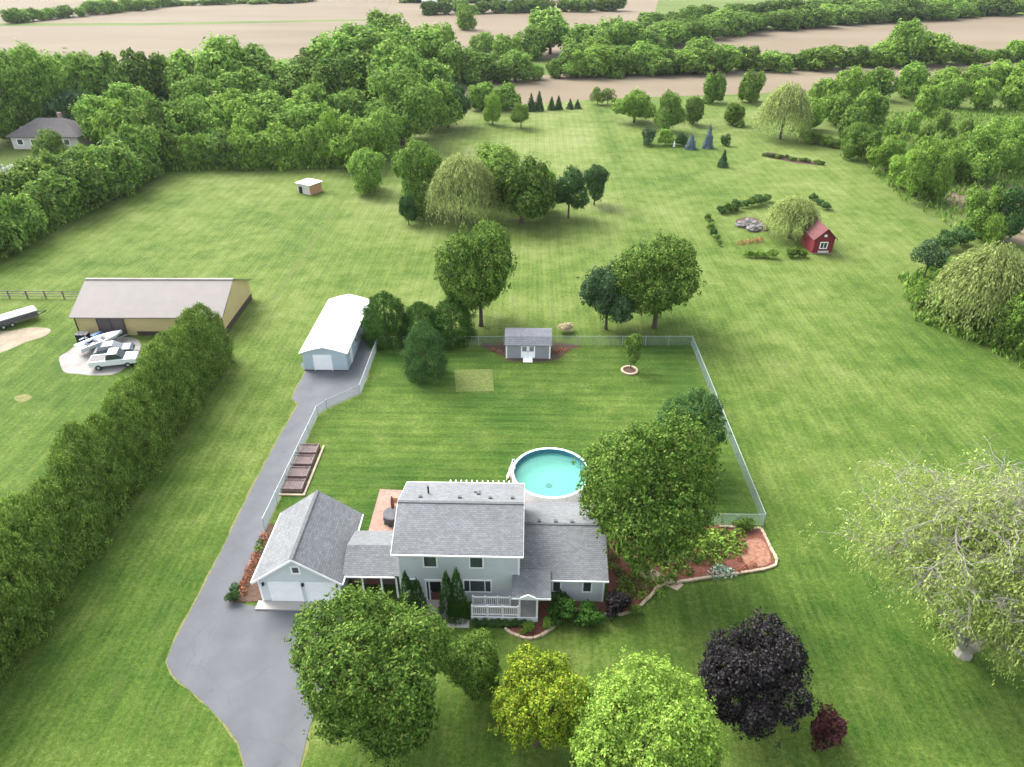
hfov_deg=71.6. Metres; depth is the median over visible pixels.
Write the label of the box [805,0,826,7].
tree
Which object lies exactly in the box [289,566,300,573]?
window
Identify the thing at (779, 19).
tree
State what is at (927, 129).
meadow tree
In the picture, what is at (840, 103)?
meadow tree
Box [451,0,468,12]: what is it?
tree
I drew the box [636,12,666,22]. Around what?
tree
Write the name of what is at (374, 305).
cedar bush
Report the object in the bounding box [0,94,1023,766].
lawn
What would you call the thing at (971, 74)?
meadow tree
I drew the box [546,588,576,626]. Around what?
foundation shrub
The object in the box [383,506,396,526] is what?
patio table
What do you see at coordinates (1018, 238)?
soil field
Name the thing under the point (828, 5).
tree
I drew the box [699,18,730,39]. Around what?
tree
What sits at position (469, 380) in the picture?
worn patch
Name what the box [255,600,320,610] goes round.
concrete apron
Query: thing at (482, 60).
woodland tree
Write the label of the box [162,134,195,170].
pasture tree
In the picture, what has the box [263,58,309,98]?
woodland tree
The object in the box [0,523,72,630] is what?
cedar tree
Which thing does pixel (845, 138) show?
meadow tree
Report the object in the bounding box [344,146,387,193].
round tree
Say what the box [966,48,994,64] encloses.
hedgerow tree
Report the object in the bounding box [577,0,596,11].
tree
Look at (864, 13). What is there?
tree
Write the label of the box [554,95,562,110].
conifer
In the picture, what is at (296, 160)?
pasture tree
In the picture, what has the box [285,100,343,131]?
pasture tree
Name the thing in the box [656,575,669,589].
garden plant
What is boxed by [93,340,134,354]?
parked car
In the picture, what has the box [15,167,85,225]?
hedgerow tree
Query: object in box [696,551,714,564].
garden plant
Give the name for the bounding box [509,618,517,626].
hedge shrub
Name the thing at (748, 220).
rock
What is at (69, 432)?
cedar tree
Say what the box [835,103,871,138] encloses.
meadow tree
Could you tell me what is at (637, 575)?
garden plant
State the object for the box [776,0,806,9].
tree
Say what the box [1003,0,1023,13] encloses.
tree
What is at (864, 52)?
hedgerow tree
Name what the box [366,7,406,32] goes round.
woodland tree
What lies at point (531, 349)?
door
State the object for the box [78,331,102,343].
compact tractor
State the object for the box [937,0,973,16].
tree
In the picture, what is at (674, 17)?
tree
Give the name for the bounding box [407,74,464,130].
woodland tree
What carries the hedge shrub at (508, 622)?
on the mulch bed at (699, 573)
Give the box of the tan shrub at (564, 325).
[557,322,573,332]
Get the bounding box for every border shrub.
[223,589,240,601]
[229,581,239,591]
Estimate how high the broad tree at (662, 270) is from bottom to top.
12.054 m
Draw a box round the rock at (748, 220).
[744,218,753,223]
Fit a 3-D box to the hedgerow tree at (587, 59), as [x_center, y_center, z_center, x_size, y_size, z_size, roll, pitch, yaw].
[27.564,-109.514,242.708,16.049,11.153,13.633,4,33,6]
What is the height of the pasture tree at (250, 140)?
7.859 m
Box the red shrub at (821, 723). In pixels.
[810,702,848,751]
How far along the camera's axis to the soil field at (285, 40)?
373.33 m
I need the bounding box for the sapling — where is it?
[623,333,642,368]
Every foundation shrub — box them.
[519,620,534,633]
[542,616,554,628]
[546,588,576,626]
[571,599,606,627]
[603,589,631,621]
[628,604,642,614]
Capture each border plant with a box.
[238,579,249,586]
[239,586,246,595]
[243,572,251,580]
[244,565,255,572]
[248,558,257,565]
[250,551,259,560]
[254,544,262,553]
[255,538,264,546]
[259,532,268,539]
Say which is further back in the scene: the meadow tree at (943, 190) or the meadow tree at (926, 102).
the meadow tree at (926, 102)
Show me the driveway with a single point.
(228, 663)
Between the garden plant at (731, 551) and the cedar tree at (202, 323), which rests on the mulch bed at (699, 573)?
the garden plant at (731, 551)
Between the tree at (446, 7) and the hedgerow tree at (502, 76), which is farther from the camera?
the tree at (446, 7)
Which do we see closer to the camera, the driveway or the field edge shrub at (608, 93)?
the driveway
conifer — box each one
[527,93,536,111]
[533,91,543,111]
[547,96,555,110]
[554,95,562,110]
[566,98,573,109]
[573,99,580,108]
[684,133,698,150]
[702,124,714,148]
[717,149,728,168]
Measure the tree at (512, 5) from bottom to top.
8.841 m
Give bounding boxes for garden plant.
[608,562,618,570]
[609,554,620,562]
[615,567,626,578]
[616,575,632,587]
[616,587,628,593]
[623,578,636,590]
[627,570,643,583]
[627,585,642,599]
[631,566,645,578]
[637,581,652,593]
[637,591,647,601]
[642,562,655,575]
[644,574,661,587]
[654,587,665,597]
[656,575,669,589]
[658,564,678,577]
[665,572,677,585]
[668,553,685,566]
[677,564,694,577]
[681,550,699,563]
[688,541,705,555]
[695,537,714,552]
[696,536,714,549]
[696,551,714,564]
[699,531,715,545]
[703,529,725,543]
[705,546,721,558]
[706,527,721,537]
[707,535,722,548]
[709,555,724,567]
[712,547,726,559]
[714,526,732,540]
[717,534,735,551]
[721,544,741,558]
[726,530,745,544]
[731,539,747,552]
[733,527,747,537]
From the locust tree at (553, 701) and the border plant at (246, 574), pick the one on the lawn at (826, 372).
the locust tree at (553, 701)
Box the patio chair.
[393,497,397,505]
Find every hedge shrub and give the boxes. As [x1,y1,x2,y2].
[471,618,480,625]
[480,617,488,625]
[487,618,496,626]
[494,618,503,627]
[503,619,511,627]
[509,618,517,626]
[517,619,526,625]
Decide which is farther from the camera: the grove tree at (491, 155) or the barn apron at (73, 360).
the grove tree at (491, 155)
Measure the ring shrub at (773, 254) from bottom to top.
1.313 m
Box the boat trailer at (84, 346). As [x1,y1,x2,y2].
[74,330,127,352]
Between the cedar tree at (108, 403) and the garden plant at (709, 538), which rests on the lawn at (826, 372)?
the cedar tree at (108, 403)
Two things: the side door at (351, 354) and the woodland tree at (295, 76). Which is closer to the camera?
the side door at (351, 354)
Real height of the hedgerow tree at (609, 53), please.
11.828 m
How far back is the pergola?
59.60 m
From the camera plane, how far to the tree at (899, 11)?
388.09 m
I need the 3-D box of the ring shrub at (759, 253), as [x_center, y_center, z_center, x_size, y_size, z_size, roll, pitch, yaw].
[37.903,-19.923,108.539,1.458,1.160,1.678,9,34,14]
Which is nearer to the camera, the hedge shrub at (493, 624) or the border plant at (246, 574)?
the hedge shrub at (493, 624)
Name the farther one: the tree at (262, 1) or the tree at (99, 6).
the tree at (262, 1)
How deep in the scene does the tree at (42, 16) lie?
400.99 m
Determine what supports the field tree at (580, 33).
on the ground at (664, 6)
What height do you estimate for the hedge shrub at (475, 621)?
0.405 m
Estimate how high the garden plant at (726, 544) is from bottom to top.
0.900 m
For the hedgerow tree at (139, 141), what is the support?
on the lawn at (826, 372)
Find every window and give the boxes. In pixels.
[16,139,23,144]
[62,139,70,144]
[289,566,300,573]
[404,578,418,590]
[422,557,437,567]
[463,579,491,592]
[469,558,483,568]
[552,582,561,591]
[582,583,592,592]
[819,242,827,248]
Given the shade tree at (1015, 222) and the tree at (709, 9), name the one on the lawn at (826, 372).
the shade tree at (1015, 222)
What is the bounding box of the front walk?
[421,601,469,627]
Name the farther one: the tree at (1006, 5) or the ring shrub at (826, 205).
the tree at (1006, 5)
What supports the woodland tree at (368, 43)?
on the ground at (664, 6)
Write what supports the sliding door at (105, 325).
in the pole barn
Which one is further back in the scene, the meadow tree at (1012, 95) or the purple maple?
the meadow tree at (1012, 95)
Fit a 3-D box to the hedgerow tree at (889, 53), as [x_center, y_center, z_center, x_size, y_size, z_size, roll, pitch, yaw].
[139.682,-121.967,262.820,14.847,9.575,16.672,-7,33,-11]
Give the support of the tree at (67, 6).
on the soil field at (285, 40)
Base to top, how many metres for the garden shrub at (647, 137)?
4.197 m
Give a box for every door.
[95,318,127,335]
[267,582,304,601]
[304,582,337,601]
[312,355,332,370]
[350,346,352,363]
[367,578,379,583]
[424,579,442,599]
[521,346,527,357]
[528,346,534,357]
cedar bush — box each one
[360,290,414,351]
[397,301,444,347]
[426,297,478,349]
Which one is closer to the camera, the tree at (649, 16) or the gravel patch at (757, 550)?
the gravel patch at (757, 550)
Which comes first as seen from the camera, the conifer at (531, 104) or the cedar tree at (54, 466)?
the cedar tree at (54, 466)
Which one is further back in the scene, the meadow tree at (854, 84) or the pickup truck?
the meadow tree at (854, 84)
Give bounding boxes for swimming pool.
[511,447,588,501]
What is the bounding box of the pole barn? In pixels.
[69,278,251,335]
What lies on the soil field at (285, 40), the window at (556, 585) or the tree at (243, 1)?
the tree at (243, 1)
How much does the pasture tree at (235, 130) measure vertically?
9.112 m
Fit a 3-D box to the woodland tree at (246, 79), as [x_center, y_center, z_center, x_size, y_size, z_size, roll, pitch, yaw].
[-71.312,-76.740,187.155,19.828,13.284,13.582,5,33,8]
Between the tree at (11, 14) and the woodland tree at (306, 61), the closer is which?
the woodland tree at (306, 61)
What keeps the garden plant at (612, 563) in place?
on the mulch bed at (699, 573)
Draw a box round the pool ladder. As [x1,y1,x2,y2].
[506,459,515,479]
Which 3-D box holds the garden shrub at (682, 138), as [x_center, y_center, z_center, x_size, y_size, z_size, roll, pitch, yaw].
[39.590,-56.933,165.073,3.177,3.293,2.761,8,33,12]
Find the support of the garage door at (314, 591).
in the house at (508, 551)
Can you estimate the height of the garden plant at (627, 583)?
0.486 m
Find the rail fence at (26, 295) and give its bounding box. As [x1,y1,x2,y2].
[0,290,79,298]
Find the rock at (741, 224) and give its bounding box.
[735,220,748,227]
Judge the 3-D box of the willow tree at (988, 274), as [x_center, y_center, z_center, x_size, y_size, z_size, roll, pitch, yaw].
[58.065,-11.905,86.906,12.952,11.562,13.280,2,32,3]
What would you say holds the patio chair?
on the patio
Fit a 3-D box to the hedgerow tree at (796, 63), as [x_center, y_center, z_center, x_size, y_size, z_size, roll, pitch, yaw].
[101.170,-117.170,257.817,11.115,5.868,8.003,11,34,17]
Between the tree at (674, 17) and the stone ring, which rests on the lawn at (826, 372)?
the stone ring
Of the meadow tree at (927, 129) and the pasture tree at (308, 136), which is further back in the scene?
the meadow tree at (927, 129)
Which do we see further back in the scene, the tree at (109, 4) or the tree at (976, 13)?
the tree at (109, 4)
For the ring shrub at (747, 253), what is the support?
on the lawn at (826, 372)
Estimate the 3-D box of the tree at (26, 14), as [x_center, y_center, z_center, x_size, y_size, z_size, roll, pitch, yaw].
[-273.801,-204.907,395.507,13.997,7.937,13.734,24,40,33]
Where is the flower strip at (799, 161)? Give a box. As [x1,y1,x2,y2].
[764,152,821,164]
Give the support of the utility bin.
on the lawn at (826, 372)
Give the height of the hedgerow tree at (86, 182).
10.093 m
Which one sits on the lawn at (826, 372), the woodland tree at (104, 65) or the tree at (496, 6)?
the woodland tree at (104, 65)
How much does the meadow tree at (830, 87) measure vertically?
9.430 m
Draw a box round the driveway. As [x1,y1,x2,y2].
[167,339,374,766]
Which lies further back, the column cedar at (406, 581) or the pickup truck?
the pickup truck
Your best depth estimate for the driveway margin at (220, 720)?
52.47 m
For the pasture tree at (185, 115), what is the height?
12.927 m
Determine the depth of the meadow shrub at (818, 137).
165.80 m
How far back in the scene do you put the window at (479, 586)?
51.85 m
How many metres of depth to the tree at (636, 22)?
333.52 m
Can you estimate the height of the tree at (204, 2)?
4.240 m
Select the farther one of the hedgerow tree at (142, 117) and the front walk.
the hedgerow tree at (142, 117)
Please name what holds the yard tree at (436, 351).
on the lawn at (826, 372)
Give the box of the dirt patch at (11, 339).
[0,327,50,352]
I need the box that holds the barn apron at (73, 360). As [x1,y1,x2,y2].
[59,337,140,374]
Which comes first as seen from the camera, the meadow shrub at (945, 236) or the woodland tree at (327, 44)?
the meadow shrub at (945, 236)
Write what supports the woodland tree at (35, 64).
on the lawn at (826, 372)
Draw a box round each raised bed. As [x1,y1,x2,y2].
[280,478,306,492]
[285,466,311,479]
[290,454,315,467]
[295,443,319,456]
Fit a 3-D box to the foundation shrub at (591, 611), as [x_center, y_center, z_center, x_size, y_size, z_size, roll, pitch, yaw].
[5.463,16.622,50.853,2.179,1.289,2.508,24,40,33]
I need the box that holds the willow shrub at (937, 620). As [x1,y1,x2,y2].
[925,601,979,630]
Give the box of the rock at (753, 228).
[746,224,758,231]
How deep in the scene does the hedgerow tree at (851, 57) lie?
256.50 m
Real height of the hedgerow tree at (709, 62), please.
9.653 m
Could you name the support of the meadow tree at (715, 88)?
on the lawn at (826, 372)
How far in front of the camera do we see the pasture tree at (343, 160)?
148.31 m
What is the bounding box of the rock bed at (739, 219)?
[735,217,767,231]
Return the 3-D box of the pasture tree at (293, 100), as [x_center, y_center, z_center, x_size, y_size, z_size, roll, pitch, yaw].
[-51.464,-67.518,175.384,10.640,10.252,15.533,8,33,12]
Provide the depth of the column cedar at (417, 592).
50.22 m
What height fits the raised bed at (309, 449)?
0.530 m
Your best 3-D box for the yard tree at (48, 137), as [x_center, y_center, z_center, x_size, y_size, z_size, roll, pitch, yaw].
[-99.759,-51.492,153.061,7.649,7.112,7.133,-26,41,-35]
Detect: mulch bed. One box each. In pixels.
[229,523,274,602]
[504,525,777,639]
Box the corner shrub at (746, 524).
[731,514,755,530]
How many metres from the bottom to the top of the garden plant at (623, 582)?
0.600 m
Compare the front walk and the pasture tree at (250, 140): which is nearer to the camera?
the front walk
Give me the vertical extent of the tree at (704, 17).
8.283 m
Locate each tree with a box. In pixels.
[0,7,29,22]
[0,40,77,126]
[0,46,46,129]
[0,84,17,139]
[0,170,24,197]
[0,193,37,244]
[0,196,29,251]
[0,223,16,254]
[0,491,86,602]
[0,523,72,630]
[0,546,56,670]
[0,617,23,685]
[5,164,45,195]
[10,193,48,236]
[14,149,59,179]
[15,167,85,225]
[15,474,113,576]
[17,8,36,21]
[23,7,38,20]
[23,187,54,227]
[30,127,68,157]
[35,9,48,20]
[35,87,97,120]
[38,47,103,105]
[41,452,122,545]
[42,7,60,18]
[44,51,76,63]
[45,419,135,521]
[48,163,93,212]
[49,148,85,170]
[52,5,71,18]
[59,141,92,157]
[64,4,73,16]
[64,159,108,206]
[68,49,131,97]
[68,94,110,143]
[73,7,85,16]
[79,2,95,14]
[79,411,153,500]
[82,0,110,13]
[83,139,143,198]
[88,152,125,199]
[89,96,140,140]
[92,391,165,483]
[98,127,137,145]
[99,374,174,459]
[100,0,115,12]
[102,81,153,109]
[108,104,155,132]
[112,1,124,11]
[114,47,170,102]
[116,0,131,10]
[117,120,164,176]
[117,143,158,181]
[123,365,184,443]
[129,0,143,10]
[129,119,141,128]
[132,340,205,431]
[142,0,155,9]
[142,93,192,135]
[144,127,175,168]
[147,330,207,408]
[151,0,162,7]
[154,55,181,101]
[159,142,178,166]
[159,325,217,394]
[161,0,170,6]
[162,47,216,94]
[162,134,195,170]
[163,96,210,145]
[168,72,229,103]
[170,0,180,5]
[172,307,232,384]
[174,132,210,166]
[181,93,213,111]
[185,0,197,5]
[185,301,235,369]
[188,32,247,88]
[190,103,229,157]
[196,0,210,4]
[196,132,220,165]
[203,88,257,114]
[204,126,242,169]
[209,65,277,96]
[213,0,228,4]
[221,97,265,135]
[226,124,254,163]
[227,0,240,3]
[232,42,279,88]
[233,132,270,170]
[236,0,249,3]
[244,108,271,134]
[247,95,267,113]
[252,89,286,122]
[253,0,267,3]
[253,130,291,171]
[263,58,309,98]
[266,121,303,163]
[268,105,308,133]
[275,63,321,101]
[277,88,315,115]
[280,132,310,168]
[283,578,458,766]
[284,45,345,99]
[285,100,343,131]
[295,81,337,107]
[298,124,330,165]
[303,30,359,90]
[310,52,365,102]
[313,105,340,164]
[315,126,332,164]
[326,110,391,159]
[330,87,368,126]
[333,22,378,40]
[333,126,353,163]
[336,49,374,107]
[340,29,425,59]
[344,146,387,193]
[363,38,422,112]
[363,63,438,145]
[363,107,404,159]
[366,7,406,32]
[380,21,443,59]
[388,135,444,219]
[398,193,417,224]
[399,0,410,2]
[399,319,448,383]
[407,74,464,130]
[410,22,456,44]
[417,57,452,84]
[419,0,440,14]
[422,151,502,226]
[424,41,472,84]
[433,215,517,326]
[438,0,452,13]
[438,628,501,703]
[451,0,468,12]
[454,46,494,86]
[455,3,476,29]
[467,4,480,14]
[467,50,490,81]
[467,81,495,109]
[468,141,529,194]
[469,32,496,53]
[474,0,490,13]
[483,63,497,81]
[483,91,501,124]
[484,81,521,110]
[487,0,506,12]
[487,640,596,753]
[488,33,522,63]
[491,60,512,82]
[492,150,557,223]
[498,48,535,80]
[503,0,521,13]
[509,101,529,127]
[512,24,550,59]
[516,0,533,10]
[521,0,547,12]
[523,6,570,53]
[523,64,544,80]
[539,164,556,209]
[543,0,555,8]
[545,58,562,78]
[552,164,589,217]
[556,0,576,11]
[558,41,584,65]
[560,22,612,47]
[560,56,580,76]
[562,645,730,766]
[566,0,590,11]
[570,46,610,76]
[571,405,725,571]
[576,43,618,76]
[576,254,635,329]
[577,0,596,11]
[579,35,612,48]
[582,161,610,204]
[593,0,611,9]
[596,0,627,10]
[596,15,647,46]
[600,26,631,46]
[604,44,642,78]
[609,86,657,122]
[610,229,707,328]
[611,59,633,75]
[623,20,646,30]
[625,40,661,76]
[634,52,676,75]
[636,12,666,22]
[637,21,653,30]
[641,30,668,50]
[643,20,685,47]
[653,88,685,130]
[656,383,731,472]
[658,47,687,74]
[663,13,689,20]
[665,11,686,20]
[671,48,707,72]
[672,20,691,43]
[675,18,709,40]
[678,4,704,20]
[683,36,728,72]
[685,96,705,124]
[688,44,727,74]
[697,4,718,14]
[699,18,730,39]
[700,13,712,21]
[703,71,726,104]
[710,8,743,35]
[717,43,746,71]
[722,102,745,127]
[723,3,740,10]
[729,11,765,36]
[735,3,758,12]
[735,45,761,69]
[737,67,766,102]
[742,56,768,70]
[744,81,815,141]
[751,12,769,28]
[755,0,782,13]
[757,49,793,72]
[760,194,824,242]
[765,8,797,29]
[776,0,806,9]
[776,7,802,30]
[782,52,803,68]
[797,3,830,27]
[797,48,825,69]
[797,95,827,131]
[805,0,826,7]
[806,44,847,70]
[807,8,837,26]
[808,77,845,106]
[818,0,859,4]
[819,2,842,19]
[824,91,854,124]
[831,4,860,24]
[835,51,859,67]
[835,64,874,102]
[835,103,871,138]
[840,4,866,8]
[840,117,881,159]
[840,124,862,150]
[847,44,882,67]
[853,86,890,123]
[854,0,883,7]
[858,7,876,22]
[861,66,901,97]
[862,7,894,22]
[864,0,887,4]
[865,131,907,172]
[867,54,882,66]
[870,39,908,66]
[870,122,884,138]
[881,0,910,22]
[884,17,929,65]
[885,119,901,135]
[888,150,916,188]
[891,43,931,64]
[896,60,933,100]
[903,111,923,131]
[903,129,953,199]
[904,0,934,19]
[909,237,952,278]
[913,84,944,118]
[917,240,1023,341]
[918,30,961,64]
[918,123,935,141]
[918,159,954,200]
[919,0,959,19]
[922,65,963,86]
[932,136,965,175]
[933,42,964,63]
[934,109,953,130]
[936,76,974,108]
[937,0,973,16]
[941,126,956,140]
[949,132,976,165]
[951,44,977,63]
[954,120,1020,182]
[958,2,979,16]
[960,63,1001,90]
[960,117,974,135]
[963,181,1009,231]
[966,0,1000,16]
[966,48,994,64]
[968,77,1000,110]
[974,212,1009,244]
[980,0,1018,15]
[985,115,1017,132]
[986,58,1023,90]
[987,113,1023,174]
[987,183,1023,240]
[991,289,1023,358]
[992,48,1008,61]
[997,75,1023,110]
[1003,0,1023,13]
[1005,39,1023,61]
[1013,60,1023,77]
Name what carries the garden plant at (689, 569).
on the mulch bed at (699, 573)
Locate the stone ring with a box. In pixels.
[621,365,637,374]
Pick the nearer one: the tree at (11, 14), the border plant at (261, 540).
the border plant at (261, 540)
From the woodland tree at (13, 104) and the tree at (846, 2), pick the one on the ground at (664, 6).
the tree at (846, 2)
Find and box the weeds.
[0,106,1023,366]
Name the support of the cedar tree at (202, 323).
on the lawn at (826, 372)
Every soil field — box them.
[0,0,390,62]
[387,0,657,58]
[456,61,1019,105]
[651,15,1023,53]
[944,186,1023,244]
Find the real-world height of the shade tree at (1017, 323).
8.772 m
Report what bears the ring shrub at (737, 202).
on the lawn at (826, 372)
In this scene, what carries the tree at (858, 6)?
on the ground at (664, 6)
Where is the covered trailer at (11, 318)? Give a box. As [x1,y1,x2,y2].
[0,306,46,329]
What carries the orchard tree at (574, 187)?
on the lawn at (826, 372)
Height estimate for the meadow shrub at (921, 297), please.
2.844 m
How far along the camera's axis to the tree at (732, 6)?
406.52 m
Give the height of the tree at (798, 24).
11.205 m
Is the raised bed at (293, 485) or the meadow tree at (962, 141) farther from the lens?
the meadow tree at (962, 141)
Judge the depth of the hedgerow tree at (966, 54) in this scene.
265.04 m
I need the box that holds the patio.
[368,467,595,530]
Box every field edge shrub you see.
[589,86,605,104]
[600,87,617,103]
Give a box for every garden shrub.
[641,125,656,145]
[657,128,675,144]
[675,132,688,145]
[720,133,730,146]
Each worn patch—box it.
[14,394,31,401]
[454,369,493,391]
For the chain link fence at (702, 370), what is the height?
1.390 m
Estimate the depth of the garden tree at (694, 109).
180.20 m
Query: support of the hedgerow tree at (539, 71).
on the soil field at (567, 87)
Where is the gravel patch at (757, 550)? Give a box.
[741,538,770,566]
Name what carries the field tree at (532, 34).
on the ground at (664, 6)
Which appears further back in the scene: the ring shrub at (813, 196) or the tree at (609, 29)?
the tree at (609, 29)
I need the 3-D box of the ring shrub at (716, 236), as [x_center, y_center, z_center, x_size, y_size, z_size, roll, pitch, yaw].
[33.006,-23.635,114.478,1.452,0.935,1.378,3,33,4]
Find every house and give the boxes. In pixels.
[5,112,95,148]
[250,481,608,621]
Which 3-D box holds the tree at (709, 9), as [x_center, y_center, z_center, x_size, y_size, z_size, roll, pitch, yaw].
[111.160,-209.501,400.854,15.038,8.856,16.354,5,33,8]
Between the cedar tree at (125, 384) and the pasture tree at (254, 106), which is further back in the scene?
the pasture tree at (254, 106)
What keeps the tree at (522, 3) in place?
on the soil field at (495, 24)
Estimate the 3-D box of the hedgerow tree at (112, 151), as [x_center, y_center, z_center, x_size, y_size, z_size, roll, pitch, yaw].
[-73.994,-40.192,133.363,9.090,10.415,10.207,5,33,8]
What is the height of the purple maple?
7.955 m
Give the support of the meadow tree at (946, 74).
on the ground at (664, 6)
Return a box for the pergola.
[450,480,514,482]
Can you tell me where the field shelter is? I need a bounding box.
[295,178,322,194]
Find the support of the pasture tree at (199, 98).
on the lawn at (826, 372)
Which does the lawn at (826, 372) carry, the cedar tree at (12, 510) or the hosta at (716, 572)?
the cedar tree at (12, 510)
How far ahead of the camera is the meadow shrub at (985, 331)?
86.54 m
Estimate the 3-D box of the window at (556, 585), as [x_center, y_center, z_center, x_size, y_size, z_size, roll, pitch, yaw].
[3.277,14.845,51.988,0.700,1.200,0.080,1,32,1]
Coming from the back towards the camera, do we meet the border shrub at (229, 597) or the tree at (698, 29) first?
the tree at (698, 29)
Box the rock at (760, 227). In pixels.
[756,224,767,230]
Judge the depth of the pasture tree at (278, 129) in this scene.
146.74 m
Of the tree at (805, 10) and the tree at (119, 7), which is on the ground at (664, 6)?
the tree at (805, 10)
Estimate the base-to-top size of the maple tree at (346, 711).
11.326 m
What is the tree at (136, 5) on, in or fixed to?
on the soil field at (285, 40)
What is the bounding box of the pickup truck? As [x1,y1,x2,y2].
[87,347,138,369]
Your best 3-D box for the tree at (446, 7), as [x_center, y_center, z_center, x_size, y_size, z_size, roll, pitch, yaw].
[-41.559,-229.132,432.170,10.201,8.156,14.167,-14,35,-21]
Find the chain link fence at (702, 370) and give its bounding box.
[262,336,765,529]
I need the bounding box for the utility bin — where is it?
[74,331,89,342]
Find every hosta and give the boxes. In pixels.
[706,568,720,580]
[712,564,725,573]
[721,566,736,578]
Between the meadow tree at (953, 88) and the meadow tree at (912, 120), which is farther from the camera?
the meadow tree at (953, 88)
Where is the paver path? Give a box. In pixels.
[639,568,683,589]
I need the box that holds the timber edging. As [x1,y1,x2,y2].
[279,445,324,495]
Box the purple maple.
[697,606,822,748]
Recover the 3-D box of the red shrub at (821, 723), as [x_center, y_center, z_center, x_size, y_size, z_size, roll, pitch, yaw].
[19.180,20.816,43.018,2.143,2.854,2.466,6,33,9]
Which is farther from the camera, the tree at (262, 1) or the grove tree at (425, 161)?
the tree at (262, 1)
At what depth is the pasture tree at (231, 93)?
169.19 m
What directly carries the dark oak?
on the lawn at (826, 372)
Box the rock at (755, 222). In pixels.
[749,220,762,225]
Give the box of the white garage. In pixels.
[299,294,370,370]
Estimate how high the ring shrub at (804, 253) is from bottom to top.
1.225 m
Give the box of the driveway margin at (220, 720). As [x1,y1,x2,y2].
[165,342,374,766]
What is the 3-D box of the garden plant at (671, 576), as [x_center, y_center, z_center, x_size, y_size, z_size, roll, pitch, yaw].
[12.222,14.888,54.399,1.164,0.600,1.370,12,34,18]
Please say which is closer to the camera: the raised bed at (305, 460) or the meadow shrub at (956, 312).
the raised bed at (305, 460)
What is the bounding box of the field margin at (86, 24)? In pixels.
[0,19,367,25]
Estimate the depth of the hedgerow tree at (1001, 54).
269.59 m
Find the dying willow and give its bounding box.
[797,425,1023,688]
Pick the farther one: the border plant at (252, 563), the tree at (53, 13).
the tree at (53, 13)
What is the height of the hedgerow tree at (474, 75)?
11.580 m
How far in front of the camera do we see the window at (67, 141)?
162.12 m
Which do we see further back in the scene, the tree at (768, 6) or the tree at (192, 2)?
the tree at (192, 2)
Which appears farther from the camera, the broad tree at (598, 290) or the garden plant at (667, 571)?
the broad tree at (598, 290)
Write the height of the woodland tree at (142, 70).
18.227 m
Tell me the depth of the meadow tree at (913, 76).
208.18 m
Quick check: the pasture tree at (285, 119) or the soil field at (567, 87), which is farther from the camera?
the soil field at (567, 87)
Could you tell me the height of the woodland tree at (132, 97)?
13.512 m
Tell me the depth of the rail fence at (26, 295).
96.08 m
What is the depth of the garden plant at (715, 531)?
58.55 m
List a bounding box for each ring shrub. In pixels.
[704,213,711,218]
[706,221,714,228]
[709,228,717,234]
[712,234,720,239]
[716,205,727,213]
[722,202,736,211]
[731,198,741,210]
[740,200,748,206]
[742,249,752,255]
[746,196,759,204]
[754,193,766,203]
[755,249,763,256]
[761,252,770,256]
[764,194,772,200]
[767,249,779,256]
[786,247,796,258]
[793,246,800,255]
[798,249,808,256]
[808,193,819,199]
[814,199,824,203]
[820,202,831,208]
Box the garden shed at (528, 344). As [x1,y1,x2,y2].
[505,328,551,361]
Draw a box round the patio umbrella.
[390,495,394,512]
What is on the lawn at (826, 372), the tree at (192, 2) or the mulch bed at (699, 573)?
the mulch bed at (699, 573)
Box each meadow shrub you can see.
[799,130,817,142]
[808,132,822,144]
[820,135,832,145]
[825,138,840,147]
[916,286,938,307]
[926,294,946,307]
[934,229,961,249]
[934,297,959,315]
[948,304,965,324]
[953,225,977,244]
[955,307,980,323]
[964,316,983,331]
[973,315,999,337]
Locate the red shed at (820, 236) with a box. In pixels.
[801,219,837,253]
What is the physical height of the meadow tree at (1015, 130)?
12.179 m
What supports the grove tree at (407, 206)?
on the lawn at (826, 372)
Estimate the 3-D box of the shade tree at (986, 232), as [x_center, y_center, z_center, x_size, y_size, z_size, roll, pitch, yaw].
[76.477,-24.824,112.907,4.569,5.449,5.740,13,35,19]
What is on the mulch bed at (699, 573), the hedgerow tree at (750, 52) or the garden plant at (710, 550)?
the garden plant at (710, 550)
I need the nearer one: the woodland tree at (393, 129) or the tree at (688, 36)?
the woodland tree at (393, 129)
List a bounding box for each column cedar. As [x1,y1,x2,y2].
[399,570,417,611]
[410,576,430,616]
[438,570,458,623]
[447,567,469,624]
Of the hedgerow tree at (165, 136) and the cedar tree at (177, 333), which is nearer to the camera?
the cedar tree at (177, 333)
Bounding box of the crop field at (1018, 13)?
[853,10,1023,22]
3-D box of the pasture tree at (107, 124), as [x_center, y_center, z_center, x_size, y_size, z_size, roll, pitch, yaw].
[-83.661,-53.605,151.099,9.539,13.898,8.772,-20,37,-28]
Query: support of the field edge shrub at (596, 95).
on the lawn at (826, 372)
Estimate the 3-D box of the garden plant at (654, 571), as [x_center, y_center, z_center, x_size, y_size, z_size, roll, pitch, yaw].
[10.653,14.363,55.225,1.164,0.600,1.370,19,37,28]
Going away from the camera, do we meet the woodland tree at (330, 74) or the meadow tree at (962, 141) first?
the meadow tree at (962, 141)
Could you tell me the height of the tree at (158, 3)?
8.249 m
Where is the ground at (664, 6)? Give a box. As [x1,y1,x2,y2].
[114,0,1023,94]
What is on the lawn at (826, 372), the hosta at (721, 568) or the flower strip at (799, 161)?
the flower strip at (799, 161)
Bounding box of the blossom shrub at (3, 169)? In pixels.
[0,163,15,173]
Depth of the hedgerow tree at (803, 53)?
255.26 m

